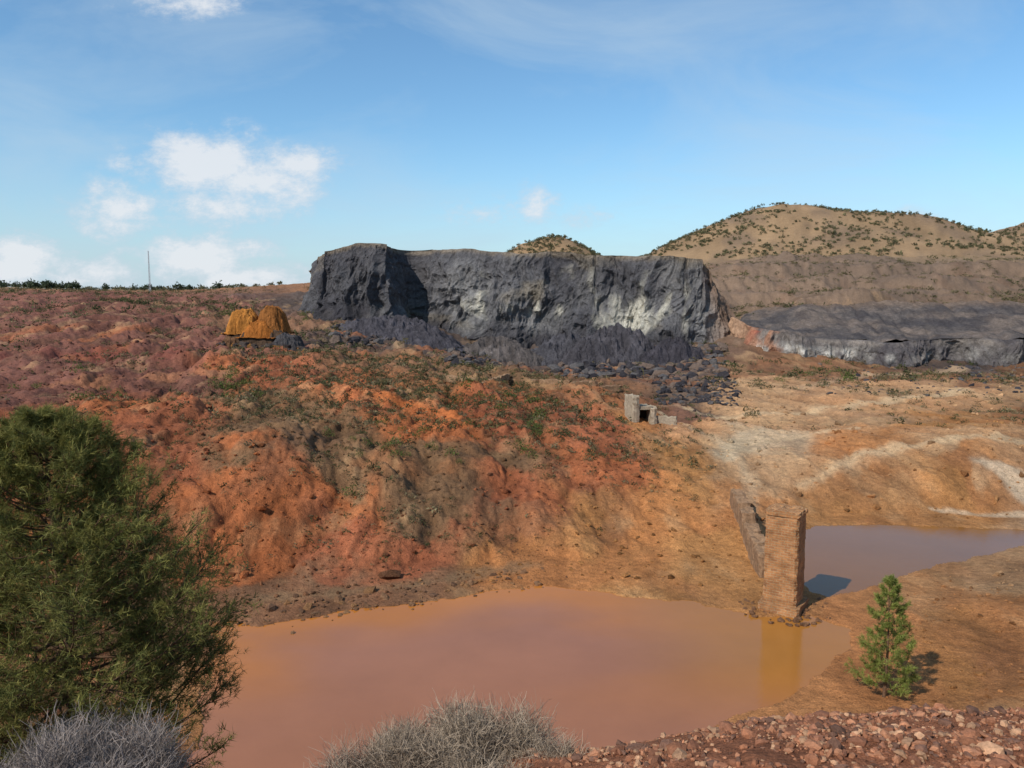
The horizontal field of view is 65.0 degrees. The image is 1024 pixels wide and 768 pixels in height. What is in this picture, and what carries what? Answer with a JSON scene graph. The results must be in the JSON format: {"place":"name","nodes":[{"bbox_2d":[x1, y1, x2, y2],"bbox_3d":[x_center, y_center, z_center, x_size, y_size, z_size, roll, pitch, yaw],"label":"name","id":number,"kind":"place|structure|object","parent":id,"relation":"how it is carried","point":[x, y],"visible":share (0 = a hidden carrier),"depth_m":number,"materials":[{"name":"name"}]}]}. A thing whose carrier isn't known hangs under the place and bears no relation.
{"place":"outdoors","nodes":[
{"label":"outdoors","id":0,"kind":"place"},
{"bbox_2d":[0,204,1023,767],"bbox_3d":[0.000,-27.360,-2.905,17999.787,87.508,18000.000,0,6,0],"label":"ground","id":1,"kind":"structure","parent":0,"point":[928,488],"depth_m":58.32,"materials":[{"name":"brown soil"}]},
{"bbox_2d":[0,698,206,767],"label":"leafless bush","id":2,"kind":"object","parent":1,"relation":"on","point":[78,751],"visible":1,"depth_m":9.99,"materials":[{"name":"grey plant"}]},
{"bbox_2d":[0,278,223,289],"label":"tree line","id":3,"kind":"object","parent":1,"relation":"on","point":[45,284],"visible":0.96,"depth_m":375.09,"materials":[{"name":"green plant"}]},
{"bbox_2d":[0,400,265,767],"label":"pine tree","id":4,"kind":"object","parent":1,"relation":"on","point":[67,444],"visible":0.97,"depth_m":13.36,"materials":[{"name":"green plant"}]},
{"bbox_2d":[148,251,150,288],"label":"radio mast","id":5,"kind":"object","parent":1,"relation":"on","point":[148,270],"visible":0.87,"depth_m":326.74,"materials":[{"name":"silver metal"}]},
{"bbox_2d":[216,305,314,351],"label":"rock outcrop","id":6,"kind":"object","parent":1,"relation":"on","point":[248,328],"visible":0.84,"depth_m":124.72,"materials":[{"name":"stone"}]},
{"bbox_2d":[205,567,567,633],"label":"shore rocks","id":7,"kind":"object","parent":1,"relation":"on","point":[270,607],"visible":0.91,"depth_m":39.79,"materials":[{"name":"stone"}]},
{"bbox_2d":[338,314,464,352],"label":"slag mound","id":8,"kind":"object","parent":1,"relation":"on","point":[417,331],"visible":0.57,"depth_m":167.74,"materials":[{"name":"grey gravel"}]},
{"bbox_2d":[7,307,857,497],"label":"green shrubs","id":9,"kind":"object","parent":1,"relation":"on","point":[230,386],"visible":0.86,"depth_m":75.77,"materials":[{"name":"green plant"}]},
{"bbox_2d":[446,375,479,382],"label":"wall length","id":10,"kind":"object","parent":1,"relation":"on","point":[448,379],"depth_m":87.83,"materials":[{"name":"stone"}]},
{"bbox_2d":[481,373,509,384],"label":"wall length","id":11,"kind":"object","parent":1,"relation":"on","point":[505,376],"depth_m":92.61,"materials":[{"name":"stone"}]},
{"bbox_2d":[463,335,543,366],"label":"slag mound","id":12,"kind":"object","parent":1,"relation":"on","point":[503,348],"visible":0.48,"depth_m":170.68,"materials":[{"name":"grey stone"}]},
{"bbox_2d":[0,250,1023,570],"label":"scrub","id":13,"kind":"object","parent":1,"relation":"on","point":[382,380],"visible":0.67,"depth_m":87.33,"materials":[{"name":"green plant"}]},
{"bbox_2d":[0,322,1023,745],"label":"scattered stones","id":14,"kind":"object","parent":1,"relation":"on","point":[390,574],"visible":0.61,"depth_m":58.80,"materials":[{"name":"brown stone"}]},
{"bbox_2d":[4,201,1023,289],"bbox_3d":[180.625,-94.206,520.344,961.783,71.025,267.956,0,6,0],"label":"distant trees","id":15,"kind":"object","parent":1,"relation":"on","point":[742,227],"visible":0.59,"depth_m":487.17,"materials":[{"name":"green plant"}]},
{"bbox_2d":[508,378,538,382],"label":"wall length","id":16,"kind":"object","parent":1,"relation":"on","point":[512,380],"depth_m":95.37,"materials":[{"name":"stone"}]},
{"bbox_2d":[539,379,569,383],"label":"wall length","id":17,"kind":"object","parent":1,"relation":"on","point":[549,381],"depth_m":93.83,"materials":[{"name":"stone"}]},
{"bbox_2d":[530,332,580,365],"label":"slag mound","id":18,"kind":"object","parent":1,"relation":"on","point":[552,349],"visible":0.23,"depth_m":173.43,"materials":[{"name":"grey stone"}]},
{"bbox_2d":[570,380,597,386],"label":"wall length","id":19,"kind":"object","parent":1,"relation":"on","point":[593,382],"depth_m":93.20,"materials":[{"name":"stone"}]},
{"bbox_2d":[557,322,654,365],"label":"slag mound","id":20,"kind":"object","parent":1,"relation":"on","point":[618,342],"visible":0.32,"depth_m":166.01,"materials":[{"name":"grey stone"}]},
{"bbox_2d":[599,385,621,391],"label":"wall length","id":21,"kind":"object","parent":1,"relation":"on","point":[614,388],"depth_m":94.28,"materials":[{"name":"stone"}]},
{"bbox_2d":[624,393,676,424],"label":"concrete culvert","id":22,"kind":"object","parent":1,"relation":"on","point":[635,410],"visible":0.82,"depth_m":77.05,"materials":[{"name":"concrete"}]},
{"bbox_2d":[639,337,703,364],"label":"slag mound","id":23,"kind":"object","parent":1,"relation":"on","point":[675,350],"visible":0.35,"depth_m":163.32,"materials":[{"name":"grey stone"}]},
{"bbox_2d":[328,319,1023,405],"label":"slag boulders","id":24,"kind":"object","parent":1,"relation":"on","point":[586,369],"visible":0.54,"depth_m":130.27,"materials":[{"name":"stone"}]},
{"bbox_2d":[729,488,764,577],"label":"retaining wall","id":25,"kind":"structure","parent":1,"relation":"on","point":[745,517],"depth_m":47.74,"materials":[{"name":"stone"}]},
{"bbox_2d":[758,596,808,617],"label":"plinth","id":26,"kind":"structure","parent":1,"relation":"on","point":[789,611],"depth_m":38.40,"materials":[{"name":"stone"}]},
{"bbox_2d":[762,503,805,607],"bbox_3d":[13.210,8.255,38.916,1.642,4.666,1.649,4,7,33],"label":"shaft","id":27,"kind":"object","parent":26,"relation":"on","point":[784,561],"visible":0.98,"depth_m":38.31,"materials":[{"name":"stone"}]},
{"bbox_2d":[764,504,807,518],"bbox_3d":[13.207,6.101,38.719,1.753,0.199,1.739,4,7,33],"label":"cap course","id":28,"kind":"object","parent":27,"relation":"on","point":[785,515],"visible":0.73,"depth_m":38.20,"materials":[{"name":"stone"}]},
{"bbox_2d":[738,596,830,626],"bbox_3d":[13.331,10.894,39.092,4.526,0.471,4.435,0,6,0],"label":"pillar rubble","id":29,"kind":"object","parent":1,"relation":"on","point":[780,619],"visible":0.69,"depth_m":37.84,"materials":[{"name":"stone"}]},
{"bbox_2d":[728,317,1023,367],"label":"slag heap","id":30,"kind":"object","parent":1,"relation":"on","point":[979,351],"visible":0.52,"depth_m":165.00,"materials":[{"name":"grey stone"}]},
{"bbox_2d":[843,574,919,698],"bbox_3d":[13.922,9.269,29.543,2.707,4.989,2.558,0,6,0],"label":"pine tree","id":31,"kind":"object","parent":1,"relation":"on","point":[897,597],"visible":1,"depth_m":29.45,"materials":[{"name":"green plant"}]},
{"bbox_2d":[0,0,1023,288],"label":"sky","id":32,"kind":"structure","parent":0,"point":[233,142],"materials":[{"name":"blue"}]},
{"bbox_2d":[298,243,735,348],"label":"slag cliff","id":33,"kind":"structure","parent":0,"point":[527,300],"depth_m":195.43,"materials":[{"name":"grey stone"}]},
{"bbox_2d":[188,524,1023,767],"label":"pond water","id":34,"kind":"structure","parent":0,"point":[602,669],"depth_m":33.60,"materials":[{"name":"brown liquid"}]},
{"bbox_2d":[504,702,1023,767],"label":"rubble bank","id":35,"kind":"structure","parent":0,"point":[965,742],"depth_m":8.71,"materials":[{"name":"brown gravel"}]},
{"bbox_2d":[305,717,437,767],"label":"leafless bush","id":36,"kind":"object","parent":35,"relation":"on","point":[350,763],"visible":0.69,"depth_m":10.19,"materials":[{"name":"grey plant"}]},
{"bbox_2d":[350,689,598,767],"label":"leafless bush","id":37,"kind":"object","parent":35,"relation":"on","point":[470,739],"visible":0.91,"depth_m":10.40,"materials":[{"name":"grey plant"}]},
{"bbox_2d":[738,300,1023,342],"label":"slag slope","id":38,"kind":"structure","parent":0,"point":[885,320],"depth_m":181.27,"materials":[{"name":"grey gravel"}]}
]}

